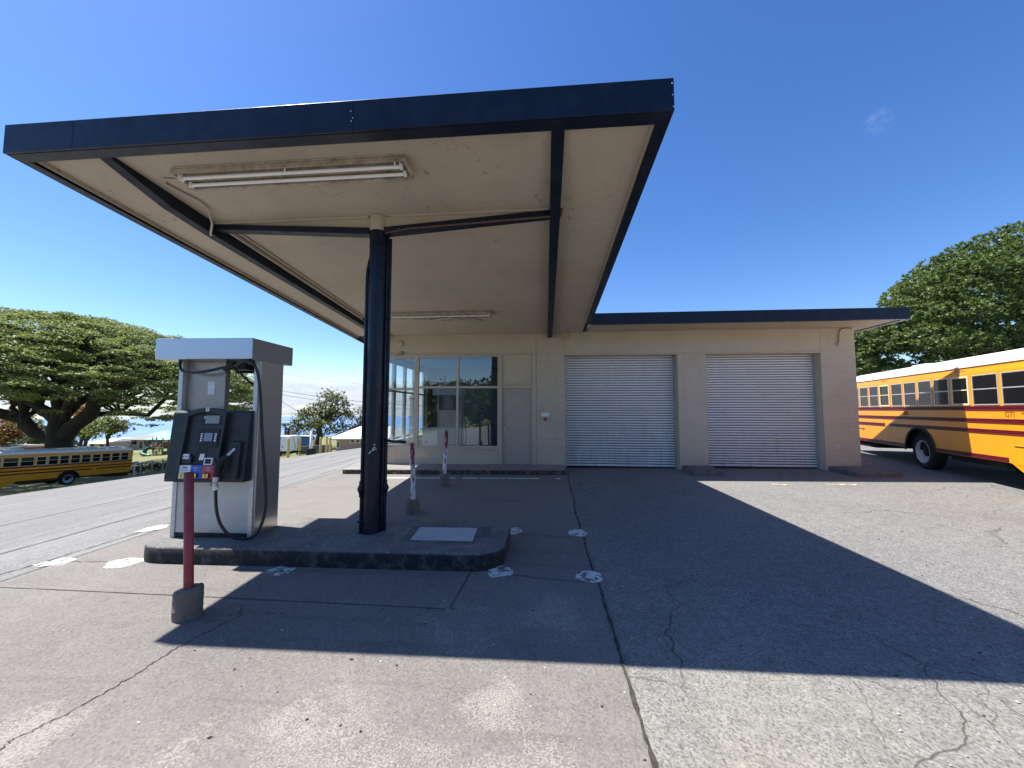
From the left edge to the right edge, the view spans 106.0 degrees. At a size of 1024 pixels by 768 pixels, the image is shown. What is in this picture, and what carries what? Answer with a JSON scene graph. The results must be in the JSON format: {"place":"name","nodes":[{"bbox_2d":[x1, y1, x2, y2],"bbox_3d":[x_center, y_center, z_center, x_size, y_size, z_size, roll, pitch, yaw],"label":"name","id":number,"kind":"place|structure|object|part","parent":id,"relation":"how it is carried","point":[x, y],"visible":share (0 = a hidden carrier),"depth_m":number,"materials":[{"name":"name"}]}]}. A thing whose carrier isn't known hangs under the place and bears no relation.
{"place":"outdoors","nodes":[
{"label":"outdoors","id":0,"kind":"place"},
{"bbox_2d":[0,448,360,580],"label":"road","id":1,"kind":"structure","parent":0,"point":[41,526],"depth_m":8.47,"materials":[{"name":"grey asphalt"}]},
{"bbox_2d":[0,430,420,581],"bbox_3d":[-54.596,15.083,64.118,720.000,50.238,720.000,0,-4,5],"label":"ground","id":2,"kind":"structure","parent":0,"point":[11,489],"depth_m":35.08,"materials":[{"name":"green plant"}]},
{"bbox_2d":[0,420,26,446],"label":"flowering tree","id":3,"kind":"object","parent":2,"relation":"on","point":[9,432],"visible":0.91,"depth_m":61.41,"materials":[{"name":"red plant"}]},
{"bbox_2d":[0,444,43,449],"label":"shed","id":4,"kind":"structure","parent":2,"relation":"on","point":[12,446],"depth_m":61.94,"materials":[{"name":"white metal"}]},
{"bbox_2d":[1,414,45,444],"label":"shade tree","id":5,"kind":"object","parent":2,"relation":"on","point":[40,421],"visible":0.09,"depth_m":69.79,"materials":[{"name":"green plant"}]},
{"bbox_2d":[17,424,46,444],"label":"shade tree","id":6,"kind":"object","parent":2,"relation":"on","point":[29,440],"visible":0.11,"depth_m":86.65,"materials":[{"name":"green plant"}]},
{"bbox_2d":[21,445,43,448],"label":"container","id":7,"kind":"object","parent":2,"relation":"on","point":[35,447],"visible":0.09,"depth_m":63.43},
{"bbox_2d":[7,437,83,446],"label":"hedge","id":8,"kind":"object","parent":2,"relation":"on","point":[75,441],"visible":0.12,"depth_m":91.84,"materials":[{"name":"green plant"}]},
{"bbox_2d":[0,446,133,486],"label":"school bus","id":9,"kind":"object","parent":2,"relation":"on","point":[64,466],"visible":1,"depth_m":29.77,"materials":[{"name":"yellow metal"}]},
{"bbox_3d":[-35.411,6.779,26.760,0.008,0.380,0.950,-1,-7,15],"label":"luggage door","id":10,"kind":"part","parent":9,"relation":"part of","materials":[{"name":"yellow metal"}]},
{"bbox_3d":[-35.327,5.525,27.188,0.032,0.650,0.730,-1,-7,15],"label":"window","id":11,"kind":"part","parent":9,"relation":"part of","materials":[{"name":"glass"}]},
{"bbox_3d":[-35.121,5.616,27.954,0.032,0.650,0.690,-1,-7,15],"label":"window","id":12,"kind":"part","parent":9,"relation":"part of","materials":[{"name":"glass"}]},
{"bbox_3d":[-34.932,5.698,28.643,0.042,0.650,0.560,-1,-7,15],"label":"window","id":13,"kind":"part","parent":9,"relation":"part of","materials":[{"name":"glass"}]},
{"bbox_3d":[-34.773,5.770,29.251,0.032,0.650,0.530,-1,-7,15],"label":"window","id":14,"kind":"part","parent":9,"relation":"part of","materials":[{"name":"glass"}]},
{"bbox_3d":[-34.610,5.839,29.832,0.032,0.650,0.530,-1,-7,15],"label":"window","id":15,"kind":"part","parent":9,"relation":"part of","materials":[{"name":"glass"}]},
{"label":"window","id":16,"kind":"part","parent":9,"relation":"part of","materials":[{"name":"glass"}]},
{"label":"window","id":17,"kind":"part","parent":9,"relation":"part of","materials":[{"name":"glass"}]},
{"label":"window","id":18,"kind":"part","parent":9,"relation":"part of","materials":[{"name":"glass"}]},
{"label":"window","id":19,"kind":"part","parent":9,"relation":"part of","materials":[{"name":"glass"}]},
{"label":"window","id":20,"kind":"part","parent":9,"relation":"part of","materials":[{"name":"glass"}]},
{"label":"window","id":21,"kind":"part","parent":9,"relation":"part of","materials":[{"name":"glass"}]},
{"bbox_2d":[73,403,85,446],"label":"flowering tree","id":22,"kind":"object","parent":2,"relation":"on","point":[80,409],"visible":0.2,"depth_m":64.58,"materials":[{"name":"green plant"}]},
{"bbox_2d":[76,417,109,445],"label":"shade tree","id":23,"kind":"object","parent":2,"relation":"on","point":[94,428],"visible":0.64,"depth_m":59.59,"materials":[{"name":"green plant"}]},
{"bbox_2d":[87,438,134,447],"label":"house","id":24,"kind":"structure","parent":2,"relation":"on","point":[100,443],"depth_m":100.46,"materials":[{"name":"white"}]},
{"bbox_2d":[96,416,135,445],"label":"shade tree","id":25,"kind":"object","parent":2,"relation":"on","point":[115,425],"visible":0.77,"depth_m":70.85,"materials":[{"name":"green plant"}]},
{"bbox_2d":[109,441,129,446],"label":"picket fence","id":26,"kind":"object","parent":2,"relation":"on","point":[122,443],"visible":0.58,"depth_m":96.04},
{"bbox_2d":[0,306,253,447],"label":"rain tree","id":27,"kind":"object","parent":2,"relation":"on","point":[111,364],"visible":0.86,"depth_m":32.66,"materials":[{"name":"green plant"}]},
{"bbox_2d":[128,432,169,449],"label":"school building","id":28,"kind":"structure","parent":2,"relation":"on","point":[138,443],"depth_m":105.07,"materials":[{"name":"grey"}]},
{"bbox_2d":[132,461,166,471],"bbox_3d":[-37.688,8.720,40.468,1.851,1.258,4.277,-2,-4,29],"label":"hedge","id":29,"kind":"object","parent":2,"relation":"on","point":[149,467],"visible":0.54,"depth_m":39.95,"materials":[{"name":"green plant"}]},
{"bbox_2d":[133,458,166,476],"bbox_3d":[-31.481,7.326,33.173,1.602,2.387,13.638,2,-4,-32],"label":"wire fence","id":30,"kind":"object","parent":2,"relation":"on","point":[152,469],"visible":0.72,"depth_m":37.33,"materials":[{"name":"grey metal"}]},
{"bbox_2d":[139,437,169,455],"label":"play structure","id":31,"kind":"object","parent":2,"relation":"on","point":[161,445],"visible":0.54,"depth_m":61.84,"materials":[{"name":"brown plastic"}]},
{"bbox_2d":[143,434,170,448],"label":"shade sail","id":32,"kind":"object","parent":2,"relation":"on","point":[166,437],"visible":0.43,"depth_m":63.29,"materials":[{"name":"white fabric"}]},
{"bbox_2d":[147,430,170,451],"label":"shade sail","id":33,"kind":"object","parent":2,"relation":"on","point":[165,432],"visible":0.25,"depth_m":75.47,"materials":[{"name":"white fabric"}]},
{"bbox_2d":[281,423,290,430],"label":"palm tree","id":34,"kind":"object","parent":2,"relation":"on","point":[285,424],"visible":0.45,"depth_m":59.87,"materials":[{"name":"green plant"}]},
{"bbox_2d":[286,438,289,457],"bbox_3d":[-13.783,4.005,23.756,0.160,1.335,0.160,0,-4,5],"label":"guard post","id":35,"kind":"object","parent":2,"relation":"on","point":[288,447],"visible":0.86,"depth_m":23.70,"materials":[{"name":"beige wood"}]},
{"bbox_2d":[284,428,293,434],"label":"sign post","id":36,"kind":"object","parent":2,"relation":"on","point":[289,432],"visible":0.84,"depth_m":46.78,"materials":[{"name":"plastic"}]},
{"bbox_2d":[280,435,316,455],"bbox_3d":[-14.998,4.255,26.402,3.364,1.432,0.762,0,-4,5],"label":"box trailer","id":37,"kind":"object","parent":2,"relation":"on","point":[293,444],"visible":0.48,"depth_m":26.12,"materials":[{"name":"white paint"}]},
{"bbox_2d":[298,438,300,455],"bbox_3d":[-20.533,6.136,37.317,0.224,1.820,0.224,0,-4,5],"label":"guard post","id":38,"kind":"object","parent":2,"relation":"on","point":[299,449],"visible":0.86,"depth_m":37.24,"materials":[{"name":"yellow wood"}]},
{"bbox_2d":[297,435,316,446],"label":"tarp shelter","id":39,"kind":"object","parent":2,"relation":"on","point":[305,440],"visible":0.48,"depth_m":40.04,"materials":[{"name":"white paint"}]},
{"bbox_2d":[306,431,316,454],"bbox_3d":[-12.117,3.580,23.418,0.491,1.489,0.400,0,-4,5],"label":"mast","id":40,"kind":"object","parent":2,"relation":"on","point":[310,450],"visible":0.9,"depth_m":23.34,"materials":[{"name":"white metal"}]},
{"bbox_2d":[296,444,331,454],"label":"wall","id":41,"kind":"structure","parent":2,"relation":"on","point":[303,448],"depth_m":37.99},
{"bbox_2d":[283,387,357,444],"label":"shade tree","id":42,"kind":"object","parent":2,"relation":"on","point":[329,417],"visible":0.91,"depth_m":46.49,"materials":[{"name":"green plant"}]},
{"bbox_2d":[319,437,321,452],"bbox_3d":[-11.691,3.809,23.550,0.136,1.114,0.136,0,-4,5],"label":"guard post","id":43,"kind":"object","parent":2,"relation":"on","point":[320,446],"visible":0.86,"depth_m":23.51,"materials":[{"name":"yellow wood"}]},
{"bbox_2d":[325,438,327,452],"bbox_3d":[-11.439,3.847,23.786,0.120,1.009,0.120,0,-4,5],"label":"guard post","id":44,"kind":"object","parent":2,"relation":"on","point":[326,446],"visible":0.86,"depth_m":23.75,"materials":[{"name":"yellow wood"}]},
{"bbox_2d":[329,437,331,451],"bbox_3d":[-11.009,3.734,23.335,0.134,1.050,0.134,0,-4,5],"label":"guard post","id":45,"kind":"object","parent":2,"relation":"on","point":[330,438],"visible":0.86,"depth_m":23.29,"materials":[{"name":"wood"}]},
{"bbox_2d":[341,406,361,431],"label":"scrub tree","id":46,"kind":"object","parent":2,"relation":"on","point":[358,423],"visible":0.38,"depth_m":61.78,"materials":[{"name":"green plant"}]},
{"bbox_2d":[328,426,408,450],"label":"house","id":47,"kind":"structure","parent":2,"relation":"on","point":[349,439],"depth_m":36.05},
{"bbox_2d":[384,307,910,470],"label":"station building","id":48,"kind":"structure","parent":2,"relation":"on","point":[749,389],"depth_m":10.67,"materials":[{"name":"paint"}]},
{"bbox_2d":[398,341,403,346],"bbox_3d":[-3.238,-1.168,11.207,0.180,0.180,0.050,0,-4,5],"label":"vent cap","id":49,"kind":"object","parent":48,"relation":"attached to","point":[400,343],"visible":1,"depth_m":11.19,"materials":[{"name":"beige metal"}]},
{"bbox_2d":[388,356,416,446],"bbox_3d":[-3.384,0.493,11.181,1.279,2.634,0.092,0,-4,5],"label":"window","id":50,"kind":"structure","parent":48,"relation":"in","point":[391,357],"depth_m":11.11,"materials":[{"name":"paint"}]},
{"bbox_2d":[388,359,424,443],"bbox_3d":[-3.742,0.648,13.462,0.090,2.724,4.199,0,-4,5],"label":"window","id":51,"kind":"structure","parent":48,"relation":"in","point":[395,363],"depth_m":13.31,"materials":[{"name":"paint"}]},
{"bbox_2d":[409,395,413,439],"bbox_3d":[-3.532,1.186,13.825,0.030,1.600,0.870,0,-4,5],"label":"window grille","id":52,"kind":"object","parent":48,"relation":"attached to","point":[411,426],"depth_m":13.61,"materials":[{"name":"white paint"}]},
{"bbox_2d":[420,427,484,445],"bbox_3d":[-1.950,1.898,12.705,2.000,0.905,0.730,0,-4,5],"label":"service counter","id":53,"kind":"object","parent":48,"relation":"in","point":[471,436],"visible":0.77,"depth_m":12.44,"materials":[{"name":"white paint"}]},
{"bbox_2d":[416,355,498,447],"bbox_3d":[-1.550,0.486,11.022,2.401,2.634,0.092,0,-4,5],"label":"window","id":54,"kind":"structure","parent":48,"relation":"in","point":[457,386],"depth_m":11.00,"materials":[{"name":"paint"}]},
{"bbox_2d":[503,388,531,463],"bbox_3d":[0.142,1.182,10.826,0.809,2.123,0.076,0,-4,5],"label":"office door","id":55,"kind":"structure","parent":48,"relation":"in","point":[517,447],"depth_m":10.82,"materials":[{"name":"paint"}]},
{"bbox_2d":[565,355,676,467],"bbox_3d":[3.012,0.762,10.846,3.047,3.145,0.075,0,-4,5],"label":"roller door","id":56,"kind":"structure","parent":48,"relation":"in","point":[620,410],"depth_m":10.84,"materials":[{"name":"paint"}]},
{"bbox_2d":[705,354,818,468],"bbox_3d":[6.740,0.591,10.668,2.925,3.898,0.345,0,-4,5],"label":"roller door","id":57,"kind":"structure","parent":48,"relation":"in","point":[762,413],"depth_m":10.51,"materials":[{"name":"paint"}]},
{"bbox_2d":[836,328,852,345],"bbox_3d":[8.756,-1.238,10.149,0.402,0.492,0.067,0,-4,5],"label":"wall conduit","id":58,"kind":"object","parent":48,"relation":"attached to","point":[838,343],"depth_m":10.15,"materials":[{"name":"beige metal"}]},
{"bbox_2d":[854,322,1023,376],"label":"mango tree","id":59,"kind":"object","parent":2,"relation":"on","point":[872,345],"visible":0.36,"depth_m":19.98,"materials":[{"name":"green plant"}]},
{"bbox_2d":[875,220,1023,356],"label":"mango tree","id":60,"kind":"object","parent":2,"relation":"on","point":[943,298],"visible":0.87,"depth_m":19.91,"materials":[{"name":"green plant"}]},
{"bbox_2d":[0,416,421,444],"bbox_3d":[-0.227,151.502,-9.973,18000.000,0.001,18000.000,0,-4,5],"label":"sea","id":61,"kind":"structure","parent":0,"point":[142,430],"depth_m":3376.02,"materials":[{"name":"liquid"}]},
{"bbox_2d":[0,469,652,767],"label":"concrete apron","id":62,"kind":"object","parent":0,"point":[90,642],"visible":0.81,"depth_m":2.80,"materials":[{"name":"grey concrete"}]},
{"bbox_2d":[171,472,203,622],"bbox_3d":[-2.835,1.423,3.407,0.222,1.265,0.222,0,-4,5],"label":"bollard","id":63,"kind":"object","parent":62,"relation":"on","point":[187,601],"visible":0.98,"depth_m":3.37,"materials":[{"name":"metal"}]},
{"bbox_2d":[144,517,509,571],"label":"pump island","id":64,"kind":"structure","parent":62,"relation":"on","point":[447,545],"depth_m":4.51,"materials":[{"name":"concrete"}]},
{"bbox_2d":[155,338,292,539],"bbox_3d":[-3.777,0.694,5.084,1.383,2.497,0.956,0,-4,3],"label":"fuel pump","id":65,"kind":"object","parent":64,"relation":"on","point":[225,455],"visible":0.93,"depth_m":4.85,"materials":[{"name":"silver metal"}]},
{"bbox_2d":[3,78,674,534],"bbox_3d":[-1.577,-0.164,7.568,6.750,4.586,8.048,0,-4,5],"label":"forecourt canopy","id":66,"kind":"object","parent":64,"relation":"on","point":[513,210],"visible":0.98,"depth_m":4.87,"materials":[{"name":"beige metal"}]},
{"bbox_2d":[169,154,413,190],"bbox_3d":[-2.456,-2.352,4.312,2.700,0.124,0.280,0,-4,5],"label":"fluorescent lamp","id":67,"kind":"object","parent":66,"relation":"attached to","point":[356,169],"visible":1,"depth_m":4.28,"materials":[{"name":"white glass"}]},
{"bbox_2d":[391,310,492,320],"bbox_3d":[-1.719,-1.596,9.183,2.500,0.214,0.250,0,-4,5],"label":"fluorescent lamp","id":68,"kind":"object","parent":66,"relation":"attached to","point":[442,315],"visible":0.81,"depth_m":9.14,"materials":[{"name":"white glass"}]},
{"bbox_2d":[406,443,419,514],"bbox_3d":[-1.669,1.608,6.538,0.231,1.185,0.231,0,-4,5],"label":"bollard","id":69,"kind":"object","parent":62,"relation":"on","point":[413,505],"visible":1,"depth_m":6.50,"materials":[{"name":"metal"}]},
{"bbox_2d":[439,431,448,486],"bbox_3d":[-1.514,1.679,8.672,0.227,1.255,0.227,0,-4,5],"label":"bollard","id":70,"kind":"object","parent":62,"relation":"on","point":[444,479],"visible":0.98,"depth_m":8.62,"materials":[{"name":"metal"}]},
{"bbox_2d":[69,480,1022,765],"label":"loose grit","id":71,"kind":"object","parent":62,"relation":"on","point":[545,668],"visible":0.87,"depth_m":2.65,"materials":[{"name":"grey gravel"}]},
{"bbox_2d":[567,475,657,767],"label":"expansion joint","id":72,"kind":"object","parent":62,"relation":"on","point":[653,760],"visible":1,"depth_m":2.61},
{"bbox_2d":[251,388,411,409],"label":"power line","id":73,"kind":"object","parent":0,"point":[332,402],"visible":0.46,"depth_m":43.98,"materials":[{"name":"metal"}]},
{"bbox_2d":[285,391,421,405],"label":"power line","id":74,"kind":"object","parent":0,"point":[341,399],"visible":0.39,"depth_m":43.98,"materials":[{"name":"metal"}]},
{"bbox_2d":[342,463,565,474],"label":"office walkway","id":75,"kind":"structure","parent":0,"point":[504,469],"depth_m":10.14,"materials":[{"name":"concrete"}]},
{"bbox_2d":[0,0,1023,418],"label":"sky","id":76,"kind":"structure","parent":0,"point":[811,154],"materials":[{"name":"blue"}]},
{"bbox_2d":[565,445,1023,767],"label":"asphalt yard","id":77,"kind":"structure","parent":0,"point":[759,690],"depth_m":3.38,"materials":[{"name":"grey asphalt"}]},
{"bbox_2d":[682,465,723,475],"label":"guard plinth","id":78,"kind":"structure","parent":77,"relation":"on","point":[701,470],"depth_m":9.58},
{"bbox_2d":[829,466,903,477],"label":"guard plinth","id":79,"kind":"structure","parent":77,"relation":"on","point":[862,471],"depth_m":9.26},
{"bbox_2d":[856,348,1023,472],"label":"school bus","id":80,"kind":"object","parent":77,"relation":"on","point":[933,416],"visible":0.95,"depth_m":9.08,"materials":[{"name":"metal"}]},
{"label":"window","id":81,"kind":"part","parent":80,"relation":"part of","materials":[{"name":"glass"}]},
{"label":"window","id":82,"kind":"part","parent":80,"relation":"part of","materials":[{"name":"glass"}]},
{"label":"window","id":83,"kind":"part","parent":80,"relation":"part of","materials":[{"name":"glass"}]},
{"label":"window","id":84,"kind":"part","parent":80,"relation":"part of","materials":[{"name":"glass"}]},
{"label":"window","id":85,"kind":"part","parent":80,"relation":"part of","materials":[{"name":"glass"}]},
{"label":"window","id":86,"kind":"part","parent":80,"relation":"part of","materials":[{"name":"glass"}]},
{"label":"window","id":87,"kind":"part","parent":80,"relation":"part of","materials":[{"name":"glass"}]},
{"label":"window","id":88,"kind":"part","parent":80,"relation":"part of","materials":[{"name":"glass"}]},
{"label":"window","id":89,"kind":"part","parent":80,"relation":"part of","materials":[{"name":"glass"}]},
{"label":"window","id":90,"kind":"part","parent":80,"relation":"part of","materials":[{"name":"glass"}]},
{"bbox_3d":[9.541,1.342,7.003,0.008,0.380,0.950,-1,-4,21],"label":"luggage door","id":91,"kind":"part","parent":80,"relation":"part of","materials":[{"name":"yellow metal"}]}
]}

